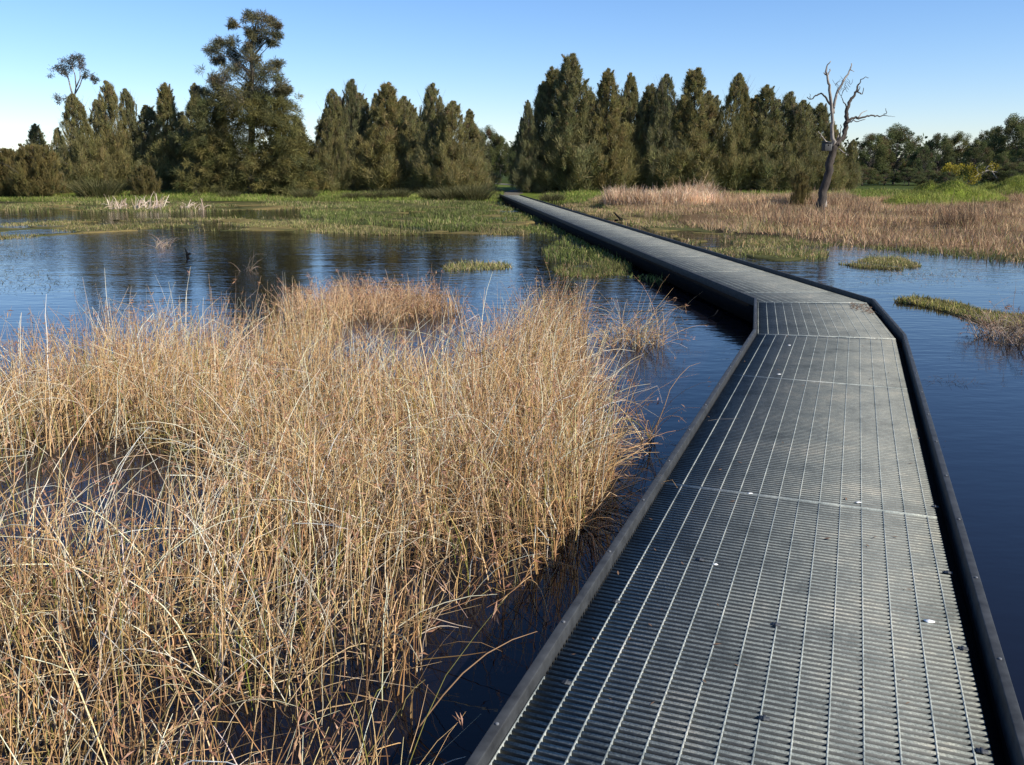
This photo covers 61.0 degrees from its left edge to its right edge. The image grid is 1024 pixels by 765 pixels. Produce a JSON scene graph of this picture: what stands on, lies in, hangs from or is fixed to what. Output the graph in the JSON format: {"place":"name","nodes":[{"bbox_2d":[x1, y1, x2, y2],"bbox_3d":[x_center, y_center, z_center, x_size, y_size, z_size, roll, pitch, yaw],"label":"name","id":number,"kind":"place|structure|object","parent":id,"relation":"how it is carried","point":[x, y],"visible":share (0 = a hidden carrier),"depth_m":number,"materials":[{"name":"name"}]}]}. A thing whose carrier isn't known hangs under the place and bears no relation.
{"place":"outdoors","nodes":[
{"label":"outdoors","id":0,"kind":"place"},
{"bbox_2d":[290,220,529,235],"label":"marsh grass","id":1,"kind":"structure","parent":0,"point":[361,230],"depth_m":26.36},
{"bbox_2d":[443,258,511,270],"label":"marsh grass","id":2,"kind":"structure","parent":0,"point":[497,265],"depth_m":17.07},
{"bbox_2d":[0,202,1023,764],"bbox_3d":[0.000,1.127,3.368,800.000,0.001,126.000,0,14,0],"label":"water","id":3,"kind":"structure","parent":0,"point":[978,422],"depth_m":6.46,"materials":[{"name":"blue liquid"}]},
{"bbox_2d":[0,244,105,293],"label":"water weed","id":4,"kind":"object","parent":3,"relation":"on","point":[33,270],"visible":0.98,"depth_m":15.90,"materials":[{"name":"green plant"}]},
{"bbox_2d":[236,271,366,363],"bbox_3d":[-2.320,-0.766,9.538,1.555,0.798,2.571,-6,15,-21],"label":"reed clump","id":5,"kind":"object","parent":3,"relation":"on","point":[290,309],"visible":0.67,"depth_m":9.51,"materials":[{"name":"plant"}]},
{"bbox_2d":[0,267,695,764],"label":"reeds","id":6,"kind":"object","parent":3,"relation":"in","point":[360,397],"visible":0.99,"depth_m":4.57,"materials":[{"name":"plant"}]},
{"bbox_2d":[271,266,477,324],"bbox_3d":[-1.856,-1.221,11.701,2.806,0.699,2.301,0,14,0],"label":"reed clump","id":7,"kind":"object","parent":3,"relation":"on","point":[362,300],"visible":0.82,"depth_m":11.49,"materials":[{"name":"plant"}]},
{"bbox_2d":[299,199,546,231],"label":"marsh grass","id":8,"kind":"structure","parent":3,"relation":"on","point":[472,208],"depth_m":34.72,"materials":[{"name":"plant"}]},
{"bbox_2d":[341,237,511,249],"bbox_3d":[-1.670,-3.607,22.434,3.780,0.093,6.466,-12,18,-40],"label":"water weed","id":9,"kind":"object","parent":3,"relation":"on","point":[431,244],"visible":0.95,"depth_m":22.01,"materials":[{"name":"green plant"}]},
{"bbox_2d":[491,262,623,358],"bbox_3d":[0.362,-0.868,9.395,1.635,1.066,2.271,6,15,23],"label":"reed clump","id":10,"kind":"object","parent":3,"relation":"on","point":[568,308],"visible":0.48,"depth_m":9.41,"materials":[{"name":"plant"}]},
{"bbox_2d":[551,363,716,448],"bbox_3d":[0.842,0.137,6.039,1.198,0.707,1.326,0,14,0],"label":"reed clump","id":11,"kind":"object","parent":3,"relation":"on","point":[646,429],"visible":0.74,"depth_m":6.06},
{"bbox_2d":[573,276,705,355],"bbox_3d":[1.332,-0.731,9.444,1.421,0.794,1.745,5,15,19],"label":"reed clump","id":12,"kind":"object","parent":3,"relation":"on","point":[638,331],"visible":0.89,"depth_m":9.57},
{"bbox_2d":[702,233,830,259],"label":"marsh grass","id":13,"kind":"structure","parent":3,"relation":"on","point":[773,240],"depth_m":20.76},
{"bbox_2d":[838,253,921,269],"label":"marsh grass","id":14,"kind":"structure","parent":3,"relation":"on","point":[890,259],"depth_m":17.63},
{"bbox_2d":[841,241,1022,291],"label":"water weed","id":15,"kind":"object","parent":3,"relation":"on","point":[916,268],"visible":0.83,"depth_m":16.34,"materials":[{"name":"green plant"}]},
{"bbox_2d":[892,293,1023,328],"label":"marsh grass","id":16,"kind":"structure","parent":3,"relation":"on","point":[946,304],"depth_m":12.01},
{"bbox_2d":[954,287,1023,346],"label":"reed clump","id":17,"kind":"object","parent":3,"relation":"on","point":[1009,335],"visible":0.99,"depth_m":9.99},
{"bbox_2d":[0,168,1023,325],"bbox_3d":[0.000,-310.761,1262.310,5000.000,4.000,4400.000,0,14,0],"label":"ground","id":18,"kind":"structure","parent":0,"point":[769,257],"depth_m":31.73,"materials":[{"name":"plant"}]},
{"bbox_2d":[0,147,24,196],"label":"bush","id":19,"kind":"object","parent":18,"relation":"on","point":[5,153],"visible":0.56,"depth_m":53.86,"materials":[{"name":"green plant"}]},
{"bbox_2d":[2,143,69,197],"bbox_3d":[-29.402,-12.737,53.484,3.733,3.909,4.374,-10,19,-42],"label":"bush","id":20,"kind":"object","parent":18,"relation":"on","point":[34,172],"visible":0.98,"depth_m":52.90,"materials":[{"name":"green plant"}]},
{"bbox_2d":[24,123,50,153],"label":"casuarina tree","id":21,"kind":"object","parent":18,"relation":"on","point":[35,135],"visible":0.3,"depth_m":63.52,"materials":[{"name":"green plant"}]},
{"bbox_2d":[50,127,66,180],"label":"casuarina tree","id":22,"kind":"object","parent":18,"relation":"on","point":[57,132],"visible":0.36,"depth_m":61.46,"materials":[{"name":"green plant"}]},
{"bbox_2d":[47,51,99,149],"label":"gum tree","id":23,"kind":"object","parent":18,"relation":"on","point":[70,61],"visible":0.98,"depth_m":59.57,"materials":[{"name":"green plant"}]},
{"bbox_2d":[51,93,110,192],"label":"casuarina tree","id":24,"kind":"object","parent":18,"relation":"on","point":[79,153],"visible":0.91,"depth_m":57.19,"materials":[{"name":"green plant"}]},
{"bbox_2d":[62,176,130,197],"bbox_3d":[-25.469,-12.115,53.628,4.791,1.409,4.191,0,14,0],"label":"sedge tussock","id":25,"kind":"object","parent":18,"relation":"on","point":[87,189],"visible":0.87,"depth_m":53.11,"materials":[{"name":"green plant"}]},
{"bbox_2d":[88,99,114,156],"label":"casuarina tree","id":26,"kind":"object","parent":18,"relation":"on","point":[93,113],"visible":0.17,"depth_m":60.27,"materials":[{"name":"green plant"}]},
{"bbox_2d":[83,80,141,190],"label":"casuarina tree","id":27,"kind":"object","parent":18,"relation":"on","point":[112,142],"visible":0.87,"depth_m":58.25,"materials":[{"name":"green plant"}]},
{"bbox_2d":[110,88,146,190],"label":"casuarina tree","id":28,"kind":"object","parent":18,"relation":"on","point":[130,113],"visible":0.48,"depth_m":58.98,"materials":[{"name":"green plant"}]},
{"bbox_2d":[126,165,161,196],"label":"bush","id":29,"kind":"object","parent":18,"relation":"on","point":[146,183],"visible":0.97,"depth_m":53.26,"materials":[{"name":"green plant"}]},
{"bbox_2d":[131,193,168,209],"bbox_3d":[-17.215,-8.666,41.457,1.694,0.892,3.446,-5,15,-21],"label":"dead stalk sheaf","id":30,"kind":"object","parent":18,"relation":"on","point":[158,204],"visible":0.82,"depth_m":41.06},
{"bbox_2d":[118,105,188,189],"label":"casuarina tree","id":31,"kind":"object","parent":18,"relation":"on","point":[147,113],"visible":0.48,"depth_m":59.01,"materials":[{"name":"green plant"}]},
{"bbox_2d":[0,216,333,239],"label":"marsh grass","id":32,"kind":"structure","parent":18,"relation":"on","point":[125,226],"depth_m":29.65,"materials":[{"name":"plant"}]},
{"bbox_2d":[140,82,197,190],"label":"casuarina tree","id":33,"kind":"object","parent":18,"relation":"on","point":[169,152],"visible":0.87,"depth_m":58.14,"materials":[{"name":"green plant"}]},
{"bbox_2d":[177,111,200,186],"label":"casuarina tree","id":34,"kind":"object","parent":18,"relation":"on","point":[184,127],"visible":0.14,"depth_m":60.53,"materials":[{"name":"green plant"}]},
{"bbox_2d":[183,83,228,178],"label":"casuarina tree","id":35,"kind":"object","parent":18,"relation":"on","point":[188,105],"visible":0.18,"depth_m":60.88,"materials":[{"name":"green plant"}]},
{"bbox_2d":[0,194,483,212],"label":"marsh grass","id":36,"kind":"structure","parent":18,"relation":"on","point":[171,206],"depth_m":45.49,"materials":[{"name":"plant"}]},
{"bbox_2d":[167,7,331,196],"bbox_3d":[-16.809,-17.628,55.278,10.575,12.045,7.899,0,14,0],"label":"tall ragged tree","id":37,"kind":"object","parent":18,"relation":"on","point":[266,116],"visible":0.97,"depth_m":54.77,"materials":[{"name":"green plant"}]},
{"bbox_2d":[0,188,504,201],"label":"bank grass","id":38,"kind":"structure","parent":18,"relation":"on","point":[331,197],"depth_m":51.83,"materials":[{"name":"plant"}]},
{"bbox_2d":[289,187,323,198],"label":"sedge tussock","id":39,"kind":"object","parent":18,"relation":"on","point":[300,194],"visible":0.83,"depth_m":52.54,"materials":[{"name":"green plant"}]},
{"bbox_2d":[306,109,342,189],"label":"casuarina tree","id":40,"kind":"object","parent":18,"relation":"on","point":[318,129],"visible":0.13,"depth_m":59.33,"materials":[{"name":"green plant"}]},
{"bbox_2d":[312,88,358,191],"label":"casuarina tree","id":41,"kind":"object","parent":18,"relation":"on","point":[334,142],"visible":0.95,"depth_m":57.40,"materials":[{"name":"green plant"}]},
{"bbox_2d":[323,78,374,190],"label":"casuarina tree","id":42,"kind":"object","parent":18,"relation":"on","point":[353,102],"visible":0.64,"depth_m":58.02,"materials":[{"name":"green plant"}]},
{"bbox_2d":[342,92,380,189],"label":"casuarina tree","id":43,"kind":"object","parent":18,"relation":"on","point":[367,114],"visible":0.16,"depth_m":58.93,"materials":[{"name":"green plant"}]},
{"bbox_2d":[357,188,390,198],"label":"sedge tussock","id":44,"kind":"object","parent":18,"relation":"on","point":[378,194],"visible":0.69,"depth_m":51.58,"materials":[{"name":"green plant"}]},
{"bbox_2d":[347,81,419,191],"bbox_3d":[-8.496,-16.164,58.186,5.298,7.655,5.388,-6,13,-34],"label":"casuarina tree","id":45,"kind":"object","parent":18,"relation":"on","point":[389,162],"visible":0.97,"depth_m":57.46,"materials":[{"name":"green plant"}]},
{"bbox_2d":[382,187,412,197],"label":"sedge tussock","id":46,"kind":"object","parent":18,"relation":"on","point":[402,193],"visible":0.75,"depth_m":52.54,"materials":[{"name":"green plant"}]},
{"bbox_2d":[384,96,419,190],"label":"casuarina tree","id":47,"kind":"object","parent":18,"relation":"on","point":[406,106],"visible":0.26,"depth_m":59.13,"materials":[{"name":"green plant"}]},
{"bbox_2d":[402,82,455,191],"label":"casuarina tree","id":48,"kind":"object","parent":18,"relation":"on","point":[433,106],"visible":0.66,"depth_m":56.33,"materials":[{"name":"green plant"}]},
{"bbox_2d":[426,184,471,200],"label":"sedge tussock","id":49,"kind":"object","parent":18,"relation":"on","point":[449,195],"visible":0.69,"depth_m":50.40,"materials":[{"name":"green plant"}]},
{"bbox_2d":[413,100,487,191],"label":"casuarina tree","id":50,"kind":"object","parent":18,"relation":"on","point":[453,174],"visible":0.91,"depth_m":55.43,"materials":[{"name":"green plant"}]},
{"bbox_2d":[445,109,493,188],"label":"casuarina tree","id":51,"kind":"object","parent":18,"relation":"on","point":[473,126],"visible":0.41,"depth_m":56.52,"materials":[{"name":"green plant"}]},
{"bbox_2d":[449,181,500,200],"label":"sedge tussock","id":52,"kind":"object","parent":18,"relation":"on","point":[475,193],"visible":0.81,"depth_m":50.27,"materials":[{"name":"green plant"}]},
{"bbox_2d":[475,131,502,191],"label":"casuarina tree","id":53,"kind":"object","parent":18,"relation":"on","point":[495,178],"visible":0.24,"depth_m":58.87,"materials":[{"name":"green plant"}]},
{"bbox_2d":[481,125,507,172],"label":"gum tree","id":54,"kind":"object","parent":18,"relation":"on","point":[496,144],"visible":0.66,"depth_m":88.43,"materials":[{"name":"green plant"}]},
{"bbox_2d":[490,136,511,179],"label":"gum tree","id":55,"kind":"object","parent":18,"relation":"on","point":[505,148],"visible":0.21,"depth_m":92.51,"materials":[{"name":"green plant"}]},
{"bbox_2d":[507,134,518,172],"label":"gum tree","id":56,"kind":"object","parent":18,"relation":"on","point":[513,152],"visible":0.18,"depth_m":86.91,"materials":[{"name":"green plant"}]},
{"bbox_2d":[7,133,1022,178],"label":"woods","id":57,"kind":"object","parent":18,"relation":"on","point":[904,158],"depth_m":123.76,"materials":[{"name":"green plant"}]},
{"bbox_2d":[508,117,522,189],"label":"casuarina tree","id":58,"kind":"object","parent":18,"relation":"on","point":[518,143],"visible":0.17,"depth_m":59.87,"materials":[{"name":"green plant"}]},
{"bbox_2d":[510,99,543,192],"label":"casuarina tree","id":59,"kind":"object","parent":18,"relation":"on","point":[527,157],"visible":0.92,"depth_m":57.52,"materials":[{"name":"green plant"}]},
{"bbox_2d":[516,81,566,191],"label":"casuarina tree","id":60,"kind":"object","parent":18,"relation":"on","point":[541,105],"visible":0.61,"depth_m":58.05,"materials":[{"name":"green plant"}]},
{"bbox_2d":[535,191,569,201],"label":"sedge tussock","id":61,"kind":"object","parent":18,"relation":"on","point":[550,197],"visible":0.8,"depth_m":49.63,"materials":[{"name":"green plant"}]},
{"bbox_2d":[535,66,585,189],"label":"casuarina tree","id":62,"kind":"object","parent":18,"relation":"on","point":[552,73],"visible":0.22,"depth_m":58.18,"materials":[{"name":"green plant"}]},
{"bbox_2d":[524,52,618,191],"bbox_3d":[4.062,-16.993,57.743,6.592,9.271,6.150,12,18,41],"label":"casuarina tree","id":63,"kind":"object","parent":18,"relation":"on","point":[572,147],"visible":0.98,"depth_m":56.70,"materials":[{"name":"green plant"}]},
{"bbox_2d":[584,67,645,190],"bbox_3d":[6.154,-16.413,57.633,5.972,8.472,4.996,9,19,28],"label":"casuarina tree","id":64,"kind":"object","parent":18,"relation":"on","point":[609,112],"visible":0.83,"depth_m":56.90,"materials":[{"name":"green plant"}]},
{"bbox_2d":[615,72,650,189],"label":"casuarina tree","id":65,"kind":"object","parent":18,"relation":"on","point":[630,100],"visible":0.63,"depth_m":58.33,"materials":[{"name":"green plant"}]},
{"bbox_2d":[633,83,666,189],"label":"casuarina tree","id":66,"kind":"object","parent":18,"relation":"on","point":[648,99],"visible":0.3,"depth_m":59.13,"materials":[{"name":"green plant"}]},
{"bbox_2d":[561,197,756,244],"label":"marsh grass","id":67,"kind":"structure","parent":18,"relation":"on","point":[620,214],"depth_m":32.88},
{"bbox_2d":[631,73,692,189],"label":"casuarina tree","id":68,"kind":"object","parent":18,"relation":"on","point":[658,123],"visible":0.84,"depth_m":57.21,"materials":[{"name":"green plant"}]},
{"bbox_2d":[598,171,727,206],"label":"reeds","id":69,"kind":"object","parent":18,"relation":"on","point":[700,192],"visible":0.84,"depth_m":42.02,"materials":[{"name":"beige plant"}]},
{"bbox_2d":[645,67,735,188],"bbox_3d":[12.078,-16.577,57.830,6.016,8.356,6.522,3,14,14],"label":"casuarina tree","id":70,"kind":"object","parent":18,"relation":"on","point":[695,123],"visible":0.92,"depth_m":56.83,"materials":[{"name":"green plant"}]},
{"bbox_2d":[703,89,722,186],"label":"casuarina tree","id":71,"kind":"object","parent":18,"relation":"on","point":[710,111],"visible":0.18,"depth_m":58.87,"materials":[{"name":"green plant"}]},
{"bbox_2d":[537,186,912,202],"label":"bank grass","id":72,"kind":"structure","parent":18,"relation":"on","point":[861,192],"depth_m":54.97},
{"bbox_2d":[702,72,763,191],"bbox_3d":[14.822,-16.224,57.588,4.414,8.346,4.538,10,15,32],"label":"casuarina tree","id":73,"kind":"object","parent":18,"relation":"on","point":[734,141],"visible":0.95,"depth_m":57.08,"materials":[{"name":"green plant"}]},
{"bbox_2d":[465,194,1023,764],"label":"boardwalk","id":74,"kind":"structure","parent":18,"relation":"on","point":[837,648],"depth_m":3.43,"materials":[{"name":"galvanized steel"},{"name":"black plastic"},{"name":"charcoal plastic"}]},
{"bbox_2d":[728,84,810,191],"bbox_3d":[16.657,-15.942,57.720,6.496,7.394,5.434,1,16,6],"label":"casuarina tree","id":75,"kind":"object","parent":18,"relation":"on","point":[766,160],"visible":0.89,"depth_m":57.05,"materials":[{"name":"green plant"}]},
{"bbox_2d":[720,187,861,204],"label":"reeds","id":76,"kind":"object","parent":18,"relation":"on","point":[755,197],"visible":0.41,"depth_m":42.77,"materials":[{"name":"beige plant"}]},
{"bbox_2d":[770,91,816,189],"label":"casuarina tree","id":77,"kind":"object","parent":18,"relation":"on","point":[787,105],"visible":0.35,"depth_m":58.20,"materials":[{"name":"green plant"}]},
{"bbox_2d":[768,100,827,190],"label":"casuarina tree","id":78,"kind":"object","parent":18,"relation":"on","point":[801,132],"visible":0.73,"depth_m":57.29,"materials":[{"name":"green plant"}]},
{"bbox_2d":[789,171,811,206],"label":"bush","id":79,"kind":"object","parent":18,"relation":"on","point":[801,188],"visible":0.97,"depth_m":40.90,"materials":[{"name":"green plant"}]},
{"bbox_2d":[809,102,843,190],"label":"casuarina tree","id":80,"kind":"object","parent":18,"relation":"on","point":[823,117],"visible":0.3,"depth_m":58.87,"materials":[{"name":"green plant"}]},
{"bbox_2d":[810,122,852,191],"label":"casuarina tree","id":81,"kind":"object","parent":18,"relation":"on","point":[839,174],"visible":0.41,"depth_m":57.78,"materials":[{"name":"green plant"}]},
{"bbox_2d":[807,61,893,209],"bbox_3d":[14.095,-10.271,36.601,3.921,6.184,1.304,-5,15,-21],"label":"dead tree","id":82,"kind":"object","parent":18,"relation":"on","point":[824,187],"visible":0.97,"depth_m":36.66,"materials":[{"name":"brown wood"}]},
{"bbox_2d":[839,139,863,190],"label":"casuarina tree","id":83,"kind":"object","parent":18,"relation":"on","point":[851,147],"visible":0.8,"depth_m":58.82,"materials":[{"name":"green plant"}]},
{"bbox_2d":[857,166,881,185],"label":"shrub","id":84,"kind":"object","parent":18,"relation":"on","point":[870,174],"visible":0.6,"depth_m":71.36,"materials":[{"name":"green plant"}]},
{"bbox_2d":[847,133,896,184],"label":"gum tree","id":85,"kind":"object","parent":18,"relation":"on","point":[883,146],"visible":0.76,"depth_m":76.60,"materials":[{"name":"green plant"}]},
{"bbox_2d":[873,168,897,185],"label":"shrub","id":86,"kind":"object","parent":18,"relation":"on","point":[885,178],"visible":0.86,"depth_m":73.63,"materials":[{"name":"green plant"}]},
{"bbox_2d":[864,122,923,183],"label":"gum tree","id":87,"kind":"object","parent":18,"relation":"on","point":[897,135],"visible":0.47,"depth_m":78.24,"materials":[{"name":"green plant"}]},
{"bbox_2d":[892,166,928,185],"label":"shrub","id":88,"kind":"object","parent":18,"relation":"on","point":[909,177],"visible":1,"depth_m":72.67,"materials":[{"name":"green plant"}]},
{"bbox_2d":[904,144,935,184],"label":"gum tree","id":89,"kind":"object","parent":18,"relation":"on","point":[925,155],"visible":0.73,"depth_m":75.18,"materials":[{"name":"green plant"}]},
{"bbox_2d":[915,170,944,183],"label":"shrub","id":90,"kind":"object","parent":18,"relation":"on","point":[929,173],"visible":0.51,"depth_m":73.55,"materials":[{"name":"green plant"}]},
{"bbox_2d":[923,132,956,181],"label":"gum tree","id":91,"kind":"object","parent":18,"relation":"on","point":[946,143],"visible":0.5,"depth_m":88.07,"materials":[{"name":"green plant"}]},
{"bbox_2d":[882,172,1023,204],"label":"bank grass","id":92,"kind":"structure","parent":18,"relation":"on","point":[934,194],"depth_m":43.60,"materials":[{"name":"plant"}]},
{"bbox_2d":[933,130,975,173],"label":"gum tree","id":93,"kind":"object","parent":18,"relation":"on","point":[959,151],"visible":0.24,"depth_m":91.22,"materials":[{"name":"green plant"}]},
{"bbox_2d":[941,161,999,184],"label":"wattle bush","id":94,"kind":"object","parent":18,"relation":"on","point":[970,177],"visible":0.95,"depth_m":71.61,"materials":[{"name":"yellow plant"}]},
{"bbox_2d":[961,138,994,181],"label":"gum tree","id":95,"kind":"object","parent":18,"relation":"on","point":[974,151],"visible":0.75,"depth_m":84.92,"materials":[{"name":"green plant"}]},
{"bbox_2d":[973,127,1010,173],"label":"gum tree","id":96,"kind":"object","parent":18,"relation":"on","point":[982,137],"visible":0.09,"depth_m":90.24,"materials":[{"name":"green plant"}]},
{"bbox_2d":[975,168,1008,182],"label":"shrub","id":97,"kind":"object","parent":18,"relation":"on","point":[985,176],"visible":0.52,"depth_m":75.83,"materials":[{"name":"green plant"}]},
{"bbox_2d":[987,152,1011,181],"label":"gum tree","id":98,"kind":"object","parent":18,"relation":"on","point":[1003,158],"visible":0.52,"depth_m":77.39,"materials":[{"name":"green plant"}]},
{"bbox_2d":[983,113,1023,173],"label":"gum tree","id":99,"kind":"object","parent":18,"relation":"on","point":[1012,128],"visible":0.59,"depth_m":85.76,"materials":[{"name":"green plant"}]},
{"bbox_2d":[993,162,1023,182],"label":"shrub","id":100,"kind":"object","parent":18,"relation":"on","point":[1003,172],"visible":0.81,"depth_m":73.40,"materials":[{"name":"green plant"}]},
{"bbox_2d":[1009,139,1023,174],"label":"gum tree","id":101,"kind":"object","parent":18,"relation":"on","point":[1019,150],"visible":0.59,"depth_m":81.51,"materials":[{"name":"green plant"}]},
{"bbox_2d":[0,0,1023,164],"label":"sky","id":102,"kind":"structure","parent":0,"point":[934,66],"materials":[{"name":"blue"}]},
{"bbox_2d":[541,235,608,263],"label":"marsh grass","id":103,"kind":"structure","parent":0,"point":[575,257],"depth_m":19.51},
{"bbox_2d":[500,202,663,281],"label":"marsh grass","id":104,"kind":"structure","parent":0,"point":[555,228],"depth_m":20.69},
{"bbox_2d":[551,255,633,277],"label":"marsh grass","id":105,"kind":"structure","parent":0,"point":[608,266],"depth_m":16.39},
{"bbox_2d":[586,190,1023,263],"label":"dry marsh grass","id":106,"kind":"structure","parent":0,"point":[903,218],"depth_m":27.15,"materials":[{"name":"plant"}]},
{"bbox_2d":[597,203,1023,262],"bbox_3d":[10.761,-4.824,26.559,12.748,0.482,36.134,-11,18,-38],"label":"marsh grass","id":107,"kind":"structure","parent":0,"point":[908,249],"depth_m":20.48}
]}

